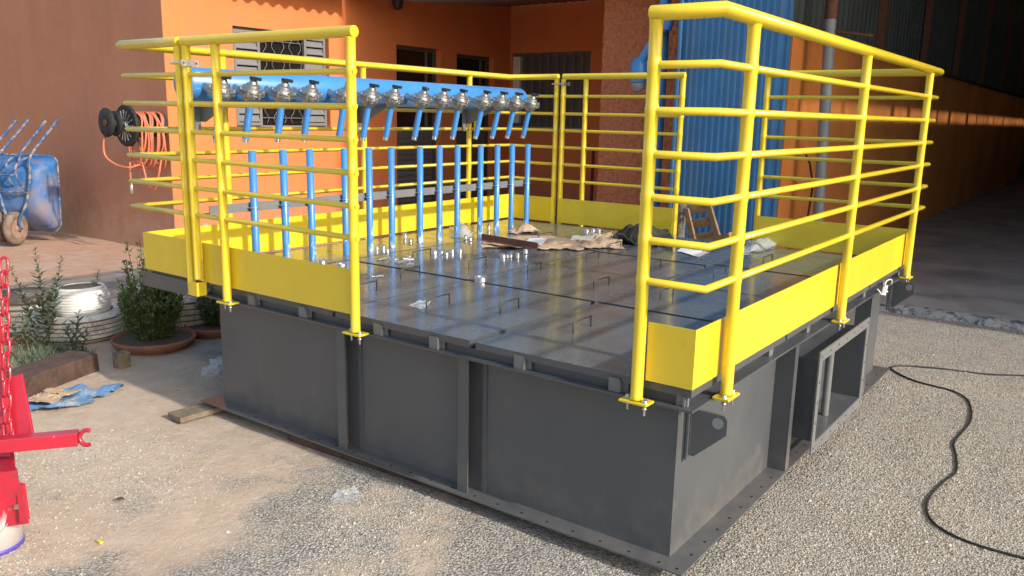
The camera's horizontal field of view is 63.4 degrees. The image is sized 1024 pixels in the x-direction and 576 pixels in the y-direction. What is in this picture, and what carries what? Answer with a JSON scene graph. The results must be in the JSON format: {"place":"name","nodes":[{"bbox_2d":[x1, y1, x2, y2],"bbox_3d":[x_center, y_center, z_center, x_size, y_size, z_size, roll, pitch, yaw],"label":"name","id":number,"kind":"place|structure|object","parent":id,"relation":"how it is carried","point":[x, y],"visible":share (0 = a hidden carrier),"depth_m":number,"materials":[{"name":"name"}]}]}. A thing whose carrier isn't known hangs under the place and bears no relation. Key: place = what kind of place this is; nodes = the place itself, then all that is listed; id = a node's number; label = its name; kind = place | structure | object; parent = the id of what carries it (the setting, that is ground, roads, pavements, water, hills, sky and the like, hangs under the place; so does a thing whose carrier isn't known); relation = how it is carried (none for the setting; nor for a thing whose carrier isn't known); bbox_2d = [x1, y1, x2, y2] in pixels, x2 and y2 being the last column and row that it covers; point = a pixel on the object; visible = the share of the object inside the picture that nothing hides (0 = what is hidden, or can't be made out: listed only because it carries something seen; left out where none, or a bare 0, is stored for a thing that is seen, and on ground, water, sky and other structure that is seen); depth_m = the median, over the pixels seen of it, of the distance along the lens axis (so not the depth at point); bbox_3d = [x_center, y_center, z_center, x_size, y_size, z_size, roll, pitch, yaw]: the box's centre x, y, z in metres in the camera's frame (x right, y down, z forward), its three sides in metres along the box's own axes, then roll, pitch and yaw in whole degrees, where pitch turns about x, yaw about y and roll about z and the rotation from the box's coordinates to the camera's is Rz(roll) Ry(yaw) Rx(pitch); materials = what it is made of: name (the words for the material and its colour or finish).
{"place":"outdoors","nodes":[
{"label":"outdoors","id":0,"kind":"place"},
{"bbox_2d":[0,216,1023,575],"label":"ground","id":1,"kind":"structure","parent":0,"point":[236,450],"depth_m":3.58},
{"bbox_2d":[0,481,24,555],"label":"paint bucket","id":2,"kind":"object","parent":1,"relation":"on","point":[12,538],"visible":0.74,"depth_m":2.99,"materials":[{"name":"white plastic"}]},
{"bbox_2d":[3,331,31,344],"bbox_3d":[-3.421,0.337,5.678,0.280,0.060,0.280,10,14,35],"label":"clay saucer","id":3,"kind":"object","parent":1,"relation":"on","point":[11,337],"visible":0.38,"depth_m":5.60,"materials":[{"name":"ceramic"}]},
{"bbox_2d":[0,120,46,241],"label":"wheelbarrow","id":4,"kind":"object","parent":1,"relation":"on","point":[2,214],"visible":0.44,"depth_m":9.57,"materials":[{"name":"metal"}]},
{"bbox_2d":[0,287,53,331],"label":"painted tyre","id":5,"kind":"object","parent":1,"relation":"on","point":[15,308],"visible":0.37,"depth_m":5.74,"materials":[{"name":"rubber"}]},
{"bbox_2d":[3,310,56,349],"bbox_3d":[-3.156,0.287,5.431,0.394,0.272,0.159,4,12,13],"label":"tall weed","id":6,"kind":"object","parent":1,"relation":"on","point":[35,331],"visible":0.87,"depth_m":5.44,"materials":[{"name":"green plant"}]},
{"bbox_2d":[0,119,61,244],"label":"wheelbarrow","id":7,"kind":"object","parent":1,"relation":"on","point":[31,200],"visible":0.99,"depth_m":9.51,"materials":[{"name":"metal"}]},
{"bbox_2d":[9,246,64,345],"bbox_3d":[-3.182,0.059,5.545,0.427,0.669,0.210,3,12,8],"label":"tall weed","id":8,"kind":"object","parent":1,"relation":"on","point":[51,311],"visible":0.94,"depth_m":5.54,"materials":[{"name":"green plant"}]},
{"bbox_2d":[0,256,90,526],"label":"red hoist","id":9,"kind":"object","parent":1,"relation":"on","point":[14,406],"visible":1,"depth_m":3.00,"materials":[{"name":"paint"}]},
{"bbox_2d":[3,339,98,370],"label":"grass","id":10,"kind":"structure","parent":1,"relation":"on","point":[42,354],"depth_m":5.32,"materials":[{"name":"green plant"}]},
{"bbox_2d":[6,350,98,396],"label":"timber beam","id":11,"kind":"structure","parent":1,"relation":"on","point":[53,371],"depth_m":4.81,"materials":[{"name":"brown wood"}]},
{"bbox_2d":[57,310,91,351],"bbox_3d":[-2.823,0.291,5.356,0.235,0.306,0.154,10,14,35],"label":"tall weed","id":12,"kind":"object","parent":1,"relation":"on","point":[72,339],"visible":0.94,"depth_m":5.37,"materials":[{"name":"green plant"}]},
{"bbox_2d":[28,383,123,410],"bbox_3d":[-2.413,0.591,4.558,0.459,0.041,0.406,-2,12,-15],"label":"blue tarp","id":13,"kind":"object","parent":1,"relation":"on","point":[84,395],"visible":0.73,"depth_m":4.56,"materials":[{"name":"blue plastic"}]},
{"bbox_2d":[28,389,80,403],"bbox_3d":[-2.483,0.580,4.479,0.217,0.028,0.215,2,12,3],"label":"cardboard scrap","id":14,"kind":"object","parent":13,"relation":"on","point":[51,398],"visible":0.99,"depth_m":4.46,"materials":[{"name":"beige cardboard"}]},
{"bbox_2d":[43,388,62,392],"bbox_3d":[-2.505,0.558,4.522,0.127,0.011,0.070,3,12,9],"label":"cardboard scrap","id":15,"kind":"object","parent":14,"relation":"on","point":[52,390],"visible":1,"depth_m":4.51,"materials":[{"name":"beige cardboard"}]},
{"bbox_2d":[29,303,125,344],"bbox_3d":[-3.056,0.242,5.854,0.611,0.185,0.611,10,14,35],"label":"painted tyre","id":16,"kind":"object","parent":1,"relation":"on","point":[104,326],"visible":0.48,"depth_m":5.64,"materials":[{"name":"rubber"}]},
{"bbox_2d":[52,282,111,316],"bbox_3d":[-3.013,0.124,5.812,0.375,0.296,0.375,10,14,35],"label":"ribbed pot","id":17,"kind":"object","parent":16,"relation":"in","point":[87,299],"visible":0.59,"depth_m":5.67,"materials":[{"name":"white ceramic"}]},
{"bbox_2d":[89,270,100,284],"bbox_3d":[-2.955,0.092,5.909,0.158,0.466,0.136,10,14,35],"label":"tall weed","id":18,"kind":"object","parent":1,"relation":"on","point":[94,282],"visible":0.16,"depth_m":5.90,"materials":[{"name":"green plant"}]},
{"bbox_2d":[112,350,130,368],"bbox_3d":[-2.424,0.447,5.151,0.070,0.100,0.080,10,14,35],"label":"wood block","id":19,"kind":"object","parent":1,"relation":"on","point":[122,359],"depth_m":5.13,"materials":[{"name":"brown wood"}]},
{"bbox_2d":[110,327,196,354],"bbox_3d":[-2.425,0.362,5.620,0.540,0.075,0.540,10,14,35],"label":"clay saucer","id":20,"kind":"object","parent":1,"relation":"on","point":[182,338],"visible":0.8,"depth_m":5.50,"materials":[{"name":"ceramic"}]},
{"bbox_2d":[114,230,186,340],"bbox_3d":[-2.417,-0.009,5.581,0.485,0.757,0.522,10,14,35],"label":"green shrub","id":21,"kind":"object","parent":20,"relation":"on","point":[152,313],"visible":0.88,"depth_m":5.50,"materials":[{"name":"green plant"}]},
{"bbox_2d":[139,287,217,326],"bbox_3d":[-2.481,0.143,6.201,0.590,0.260,0.590,10,14,35],"label":"painted tyre","id":22,"kind":"object","parent":1,"relation":"on","point":[189,317],"visible":0.1,"depth_m":5.97,"materials":[{"name":"rubber"}]},
{"bbox_2d":[168,403,224,422],"bbox_3d":[-1.498,0.615,4.552,0.130,0.028,0.750,11,15,39],"label":"wood plank","id":23,"kind":"object","parent":1,"relation":"on","point":[193,412],"visible":0.45,"depth_m":4.32,"materials":[{"name":"brown wood"}]},
{"bbox_2d":[184,323,220,338],"bbox_3d":[-2.143,0.289,6.014,0.440,0.070,0.440,10,14,35],"label":"clay saucer","id":24,"kind":"object","parent":1,"relation":"on","point":[204,330],"visible":0.36,"depth_m":5.84,"materials":[{"name":"ceramic"}]},
{"bbox_2d":[193,288,220,326],"bbox_3d":[-2.123,0.089,5.973,0.339,0.412,0.317,-4,13,-24],"label":"green shrub","id":25,"kind":"object","parent":24,"relation":"on","point":[209,314],"visible":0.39,"depth_m":5.92,"materials":[{"name":"green plant"}]},
{"bbox_2d":[0,0,604,247],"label":"orange house","id":26,"kind":"structure","parent":1,"relation":"on","point":[66,64],"depth_m":10.53,"materials":[{"name":"brown paint"}]},
{"bbox_2d":[98,105,167,193],"bbox_3d":[-3.926,-1.463,8.769,0.621,0.925,0.617,10,14,35],"label":"hose reel","id":27,"kind":"object","parent":26,"relation":"attached to","point":[117,122],"visible":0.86,"depth_m":8.70,"materials":[{"name":"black rubber"}]},
{"bbox_2d":[232,26,326,126],"bbox_3d":[-2.818,-2.530,10.095,0.100,1.140,1.420,10,14,35],"label":"window","id":28,"kind":"structure","parent":26,"relation":"in","point":[315,47],"depth_m":10.09,"materials":[{"name":"paint"}]},
{"bbox_2d":[392,0,403,9],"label":"wall lamp","id":29,"kind":"object","parent":26,"relation":"attached to","point":[397,4],"visible":1,"depth_m":11.17,"materials":[{"name":"grey plastic"}]},
{"bbox_2d":[396,45,435,204],"bbox_3d":[-1.452,-2.255,12.159,0.060,2.460,0.940,10,14,35],"label":"door","id":30,"kind":"structure","parent":26,"relation":"in","point":[405,55],"depth_m":12.15,"materials":[{"name":"grey"}]},
{"bbox_2d":[456,54,488,198],"bbox_3d":[-0.689,-2.437,13.183,0.060,2.430,0.920,10,14,35],"label":"door","id":31,"kind":"structure","parent":26,"relation":"in","point":[464,62],"depth_m":13.21,"materials":[{"name":"grey"}]},
{"bbox_2d":[512,51,590,130],"bbox_3d":[0.621,-3.142,13.268,1.540,1.210,0.160,10,14,35],"label":"window","id":32,"kind":"structure","parent":26,"relation":"in","point":[560,63],"depth_m":13.29,"materials":[{"name":"black glass"}]},
{"bbox_2d":[288,434,482,505],"bbox_3d":[-0.581,0.793,3.779,1.171,0.054,0.100,9,14,33],"label":"timber packer","id":33,"kind":"object","parent":1,"relation":"on","point":[305,443],"visible":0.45,"depth_m":3.82,"materials":[{"name":"wood"}]},
{"bbox_2d":[143,254,914,575],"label":"steel tank","id":34,"kind":"object","parent":1,"relation":"on","point":[677,485],"visible":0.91,"depth_m":3.44,"materials":[{"name":"grey metal"}]},
{"bbox_2d":[178,25,368,344],"bbox_3d":[-1.109,-0.484,3.767,1.216,1.312,0.060,10,14,35],"label":"guard railing","id":35,"kind":"object","parent":34,"relation":"attached to","point":[320,285],"visible":1,"depth_m":3.78,"materials":[{"name":"yellow metal"}]},
{"bbox_2d":[152,239,421,287],"bbox_3d":[-1.290,-0.173,5.045,0.535,0.030,1.605,10,14,35],"label":"deck lid","id":36,"kind":"object","parent":34,"relation":"on","point":[331,253],"visible":0.38,"depth_m":5.24,"materials":[{"name":"grey paint"}]},
{"bbox_2d":[247,151,259,252],"bbox_3d":[-1.433,-0.420,4.598,0.073,0.673,0.068,10,14,35],"label":"upright pipe","id":37,"kind":"object","parent":36,"relation":"on","point":[254,207],"visible":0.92,"depth_m":4.57,"materials":[{"name":"blue metal"}]},
{"bbox_2d":[203,179,524,214],"bbox_3d":[-0.752,-0.638,5.574,0.057,0.050,2.950,10,14,35],"label":"support bar","id":38,"kind":"object","parent":37,"relation":"attached to","point":[242,207],"visible":0.5,"depth_m":5.29,"materials":[{"name":"grey paint"}]},
{"bbox_2d":[278,150,289,257],"bbox_3d":[-1.310,-0.452,4.762,0.073,0.673,0.068,10,14,35],"label":"upright pipe","id":39,"kind":"object","parent":36,"relation":"on","point":[284,205],"visible":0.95,"depth_m":4.74,"materials":[{"name":"blue metal"}]},
{"bbox_2d":[306,149,315,259],"bbox_3d":[-1.196,-0.481,4.915,0.073,0.673,0.068,10,14,35],"label":"upright pipe","id":40,"kind":"object","parent":36,"relation":"on","point":[311,195],"visible":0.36,"depth_m":4.89,"materials":[{"name":"blue metal"}]},
{"bbox_2d":[339,148,348,254],"bbox_3d":[-1.036,-0.522,5.129,0.073,0.673,0.068,10,14,35],"label":"upright pipe","id":41,"kind":"object","parent":36,"relation":"on","point":[345,220],"visible":0.74,"depth_m":5.10,"materials":[{"name":"blue metal"}]},
{"bbox_2d":[364,148,373,250],"bbox_3d":[-0.915,-0.553,5.290,0.073,0.673,0.068,10,14,35],"label":"upright pipe","id":42,"kind":"object","parent":36,"relation":"on","point":[369,197],"visible":0.92,"depth_m":5.26,"materials":[{"name":"blue metal"}]},
{"bbox_2d":[386,147,395,247],"bbox_3d":[-0.797,-0.584,5.449,0.073,0.673,0.068,10,14,35],"label":"upright pipe","id":43,"kind":"object","parent":36,"relation":"on","point":[391,195],"visible":0.97,"depth_m":5.42,"materials":[{"name":"blue metal"}]},
{"bbox_2d":[115,37,559,296],"bbox_3d":[-0.803,-0.882,5.611,0.608,1.270,3.454,10,14,35],"label":"guard railing","id":44,"kind":"object","parent":34,"relation":"attached to","point":[169,251],"visible":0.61,"depth_m":5.25,"materials":[{"name":"yellow metal"}]},
{"bbox_2d":[169,60,198,66],"bbox_3d":[-1.595,-1.087,4.014,0.124,0.028,0.090,10,14,35],"label":"rail clamp","id":45,"kind":"object","parent":44,"relation":"attached to","point":[194,63],"visible":1,"depth_m":3.98,"materials":[{"name":"metal"}]},
{"bbox_2d":[173,67,539,142],"bbox_3d":[-0.799,-1.193,5.558,0.502,0.394,3.082,10,14,35],"label":"pipe manifold","id":46,"kind":"object","parent":44,"relation":"attached to","point":[471,102],"visible":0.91,"depth_m":5.25,"materials":[{"name":"blue paint"}]},
{"bbox_2d":[552,82,569,85],"bbox_3d":[0.392,-1.654,6.721,0.126,0.028,0.090,10,14,35],"label":"rail clamp","id":47,"kind":"object","parent":44,"relation":"attached to","point":[566,83],"visible":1,"depth_m":6.69,"materials":[{"name":"metal"}]},
{"bbox_2d":[212,261,464,315],"bbox_3d":[-0.893,-0.043,4.351,0.900,0.076,0.935,10,14,35],"label":"deck lid","id":48,"kind":"object","parent":34,"relation":"on","point":[392,282],"visible":0.43,"depth_m":4.29,"materials":[{"name":"grey paint"}]},
{"bbox_2d":[317,259,326,263],"bbox_3d":[-1.095,-0.146,4.785,0.056,0.035,0.050,10,14,35],"label":"pipe coupling","id":49,"kind":"object","parent":48,"relation":"on","point":[322,261],"visible":0.67,"depth_m":4.77,"materials":[{"name":"metal"}]},
{"bbox_2d":[336,262,346,266],"bbox_3d":[-0.982,-0.134,4.775,0.067,0.020,0.060,10,14,35],"label":"pipe coupling","id":50,"kind":"object","parent":48,"relation":"on","point":[341,264],"visible":0.9,"depth_m":4.76,"materials":[{"name":"metal"}]},
{"bbox_2d":[359,248,535,280],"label":"deck lid","id":51,"kind":"object","parent":34,"relation":"on","point":[466,267],"visible":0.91,"depth_m":4.92,"materials":[{"name":"grey paint"}]},
{"bbox_2d":[431,250,437,254],"bbox_3d":[-0.491,-0.227,5.249,0.045,0.028,0.040,10,14,35],"label":"pipe coupling","id":52,"kind":"object","parent":51,"relation":"on","point":[434,252],"visible":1,"depth_m":5.23,"materials":[{"name":"metal"}]},
{"bbox_2d":[449,249,454,253],"bbox_3d":[-0.383,-0.234,5.293,0.038,0.030,0.034,10,14,35],"label":"pipe coupling","id":53,"kind":"object","parent":51,"relation":"on","point":[451,251],"visible":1,"depth_m":5.28,"materials":[{"name":"metal"}]},
{"bbox_2d":[335,281,590,347],"bbox_3d":[-0.205,0.073,3.852,0.775,0.080,0.925,10,14,35],"label":"deck lid","id":54,"kind":"object","parent":34,"relation":"on","point":[469,314],"visible":0.98,"depth_m":3.75,"materials":[{"name":"grey paint"}]},
{"bbox_2d":[373,219,559,247],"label":"deck lid","id":55,"kind":"object","parent":34,"relation":"on","point":[448,237],"visible":0.61,"depth_m":6.19,"materials":[{"name":"grey paint"}]},
{"bbox_2d":[415,147,423,242],"bbox_3d":[-0.634,-0.625,5.666,0.073,0.673,0.068,10,14,35],"label":"upright pipe","id":56,"kind":"object","parent":55,"relation":"on","point":[419,192],"visible":0.94,"depth_m":5.64,"materials":[{"name":"blue metal"}]},
{"bbox_2d":[435,146,442,239],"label":"upright pipe","id":57,"kind":"object","parent":55,"relation":"on","point":[439,186],"visible":0.94,"depth_m":5.80,"materials":[{"name":"blue metal"}]},
{"bbox_2d":[452,146,460,237],"bbox_3d":[-0.401,-0.685,5.978,0.073,0.673,0.068,10,14,35],"label":"upright pipe","id":58,"kind":"object","parent":55,"relation":"on","point":[457,165],"visible":0.94,"depth_m":5.95,"materials":[{"name":"blue metal"}]},
{"bbox_2d":[476,145,483,233],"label":"upright pipe","id":59,"kind":"object","parent":55,"relation":"on","point":[479,187],"visible":0.93,"depth_m":6.17,"materials":[{"name":"blue metal"}]},
{"bbox_2d":[492,145,499,230],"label":"upright pipe","id":60,"kind":"object","parent":55,"relation":"on","point":[496,185],"visible":0.95,"depth_m":6.33,"materials":[{"name":"blue metal"}]},
{"bbox_2d":[507,144,514,228],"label":"upright pipe","id":61,"kind":"object","parent":55,"relation":"on","point":[511,184],"visible":0.92,"depth_m":6.47,"materials":[{"name":"blue metal"}]},
{"bbox_2d":[523,144,530,223],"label":"upright pipe","id":62,"kind":"object","parent":55,"relation":"on","point":[526,183],"visible":0.96,"depth_m":6.64,"materials":[{"name":"blue metal"}]},
{"bbox_2d":[427,239,593,264],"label":"deck lid","id":63,"kind":"object","parent":34,"relation":"on","point":[473,247],"visible":0.59,"depth_m":5.45,"materials":[{"name":"grey paint"}]},
{"bbox_2d":[481,235,548,247],"bbox_3d":[0.021,-0.330,5.825,0.478,0.016,0.583,1,12,-2],"label":"cardboard sheet","id":64,"kind":"object","parent":63,"relation":"on","point":[523,237],"visible":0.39,"depth_m":5.68,"materials":[{"name":"beige cardboard"}]},
{"bbox_2d":[480,234,539,249],"bbox_3d":[-0.019,-0.312,5.538,0.441,0.062,0.060,8,14,30],"label":"steel angle","id":65,"kind":"object","parent":64,"relation":"on","point":[510,241],"visible":1,"depth_m":5.53,"materials":[{"name":"brown metal"}]},
{"bbox_2d":[496,224,628,251],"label":"deck lid","id":66,"kind":"object","parent":34,"relation":"on","point":[568,231],"visible":0.43,"depth_m":6.34,"materials":[{"name":"grey paint"}]},
{"bbox_2d":[508,223,539,233],"bbox_3d":[0.080,-0.469,6.371,0.267,0.065,0.309,-1,12,-11],"label":"cardboard sheet","id":67,"kind":"object","parent":66,"relation":"on","point":[524,227],"visible":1,"depth_m":6.28,"materials":[{"name":"beige cardboard"}]},
{"bbox_2d":[531,236,583,249],"bbox_3d":[0.312,-0.315,5.760,0.359,0.024,0.534,1,12,1],"label":"cardboard sheet","id":68,"kind":"object","parent":66,"relation":"on","point":[554,242],"visible":0.79,"depth_m":5.74,"materials":[{"name":"beige cardboard"}]},
{"bbox_2d":[527,238,546,244],"bbox_3d":[0.161,-0.323,5.728,0.136,0.006,0.310,4,12,12],"label":"paper sheet","id":69,"kind":"object","parent":68,"relation":"on","point":[539,241],"visible":0.73,"depth_m":5.76,"materials":[{"name":"white paper"}]},
{"bbox_2d":[578,231,625,248],"bbox_3d":[0.629,-0.370,5.967,0.310,0.060,0.810,2,12,2],"label":"cardboard sheet","id":70,"kind":"object","parent":66,"relation":"on","point":[594,240],"visible":0.95,"depth_m":5.75,"materials":[{"name":"beige cardboard"}]},
{"bbox_2d":[471,251,703,304],"bbox_3d":[0.476,-0.101,4.764,0.775,0.076,1.302,10,14,35],"label":"deck lid","id":71,"kind":"object","parent":34,"relation":"on","point":[595,277],"visible":0.9,"depth_m":4.66,"materials":[{"name":"grey paint"}]},
{"bbox_2d":[474,275,486,282],"bbox_3d":[-0.166,-0.049,4.422,0.076,0.030,0.068,10,14,35],"label":"pipe coupling","id":72,"kind":"object","parent":71,"relation":"on","point":[480,278],"visible":1,"depth_m":4.40,"materials":[{"name":"metal"}]},
{"bbox_2d":[557,72,686,236],"bbox_3d":[0.825,-1.037,6.511,1.092,1.264,0.054,10,14,35],"label":"guard railing","id":73,"kind":"object","parent":34,"relation":"attached to","point":[581,211],"visible":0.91,"depth_m":6.57,"materials":[{"name":"yellow metal"}]},
{"bbox_2d":[475,303,785,397],"bbox_3d":[0.501,0.193,3.354,0.910,0.076,0.935,10,14,35],"label":"deck lid","id":74,"kind":"object","parent":34,"relation":"on","point":[596,339],"visible":0.62,"depth_m":3.27,"materials":[{"name":"grey paint"}]},
{"bbox_2d":[598,236,763,267],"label":"deck lid","id":75,"kind":"object","parent":34,"relation":"on","point":[711,258],"visible":0.49,"depth_m":5.49,"materials":[{"name":"grey paint"}]},
{"bbox_2d":[613,223,673,246],"bbox_3d":[0.951,-0.402,6.009,0.437,0.144,0.623,2,12,4],"label":"cloth heap","id":76,"kind":"object","parent":75,"relation":"on","point":[629,233],"visible":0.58,"depth_m":5.92,"materials":[{"name":"black fabric"}]},
{"bbox_2d":[678,248,709,256],"bbox_3d":[1.221,-0.244,5.547,0.376,0.009,0.197,29,30,66],"label":"paper sheet","id":77,"kind":"object","parent":75,"relation":"on","point":[696,253],"visible":0.95,"depth_m":5.53,"materials":[{"name":"white paper"}]},
{"bbox_2d":[599,285,831,339],"bbox_3d":[0.982,0.068,3.997,0.910,0.080,0.650,10,14,35],"label":"deck lid","id":78,"kind":"object","parent":34,"relation":"on","point":[710,306],"visible":0.52,"depth_m":4.00,"materials":[{"name":"grey paint"}]},
{"bbox_2d":[669,265,868,311],"bbox_3d":[1.396,-0.037,4.551,0.910,0.076,0.710,10,14,35],"label":"deck lid","id":79,"kind":"object","parent":34,"relation":"on","point":[764,284],"visible":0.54,"depth_m":4.62,"materials":[{"name":"grey paint"}]},
{"bbox_2d":[618,0,943,415],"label":"guard railing","id":80,"kind":"object","parent":34,"relation":"on","point":[685,358],"visible":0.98,"depth_m":3.01,"materials":[{"name":"yellow metal"}]},
{"bbox_2d":[877,279,892,295],"bbox_3d":[2.092,0.004,4.658,0.020,0.082,0.335,10,14,35],"label":"plastic strap","id":81,"kind":"object","parent":80,"relation":"attached to","point":[884,290],"visible":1,"depth_m":4.67,"materials":[{"name":"white plastic"}]},
{"bbox_2d":[715,247,903,288],"bbox_3d":[1.897,-0.167,5.222,0.910,0.080,0.945,10,14,35],"label":"deck lid","id":82,"kind":"object","parent":34,"relation":"on","point":[811,264],"visible":0.54,"depth_m":5.22,"materials":[{"name":"grey paint"}]},
{"bbox_2d":[595,0,679,229],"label":"stucco pillar","id":83,"kind":"structure","parent":1,"relation":"on","point":[626,32],"depth_m":9.25,"materials":[{"name":"orange paint"}]},
{"bbox_2d":[629,0,673,206],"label":"dust duct","id":84,"kind":"object","parent":1,"relation":"on","point":[638,64],"visible":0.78,"depth_m":8.31,"materials":[{"name":"blue metal"}]},
{"bbox_2d":[668,0,683,207],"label":"thin pipe","id":85,"kind":"object","parent":1,"relation":"on","point":[676,103],"depth_m":7.96,"materials":[{"name":"blue metal"}]},
{"bbox_2d":[677,204,686,237],"bbox_3d":[1.613,-0.422,7.934,0.159,0.849,0.117,10,14,35],"label":"rough post","id":86,"kind":"object","parent":1,"relation":"on","point":[681,221],"visible":0.1,"depth_m":7.85,"materials":[{"name":"grey wood"}]},
{"bbox_2d":[684,205,720,238],"bbox_3d":[1.752,-0.349,7.404,0.235,0.768,0.975,0,12,-5],"label":"wooden pallet","id":87,"kind":"object","parent":1,"relation":"on","point":[692,225],"visible":0.38,"depth_m":7.61,"materials":[{"name":"brown wood"}]},
{"bbox_2d":[701,232,731,240],"bbox_3d":[1.705,-0.171,7.165,0.370,0.660,0.105,10,14,35],"label":"timber trestle","id":88,"kind":"object","parent":1,"relation":"on","point":[720,237],"visible":0.2,"depth_m":7.01,"materials":[{"name":"brown wood"}]},
{"bbox_2d":[668,0,794,247],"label":"clad shaft","id":89,"kind":"object","parent":1,"relation":"on","point":[714,38],"depth_m":7.78,"materials":[{"name":"blue metal"}]},
{"bbox_2d":[773,0,1023,254],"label":"workshop shed","id":90,"kind":"structure","parent":1,"relation":"on","point":[973,50],"depth_m":11.98,"materials":[{"name":"orange paint"}]},
{"bbox_2d":[802,147,812,249],"bbox_3d":[2.805,-0.693,7.960,0.091,1.305,0.182,-1,12,-9],"label":"hanging cable","id":91,"kind":"object","parent":90,"relation":"hanging from","point":[809,162],"visible":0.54,"depth_m":7.87,"materials":[{"name":"grey plastic"}]},
{"bbox_2d":[879,301,1023,331],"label":"floor edge","id":92,"kind":"object","parent":1,"relation":"on","point":[978,319],"visible":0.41,"depth_m":6.87,"materials":[{"name":"grey concrete"}]},
{"bbox_2d":[890,365,1023,558],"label":"power cable","id":93,"kind":"object","parent":1,"relation":"on","point":[943,529],"visible":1,"depth_m":4.06,"materials":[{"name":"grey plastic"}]},
{"bbox_2d":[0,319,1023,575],"bbox_3d":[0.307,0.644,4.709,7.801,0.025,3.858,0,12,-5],"label":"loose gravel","id":94,"kind":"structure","parent":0,"point":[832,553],"depth_m":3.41,"materials":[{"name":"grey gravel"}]},
{"bbox_2d":[852,178,1023,327],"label":"shed floor","id":95,"kind":"structure","parent":0,"point":[968,256],"depth_m":9.83,"materials":[{"name":"grey concrete"}]}
]}

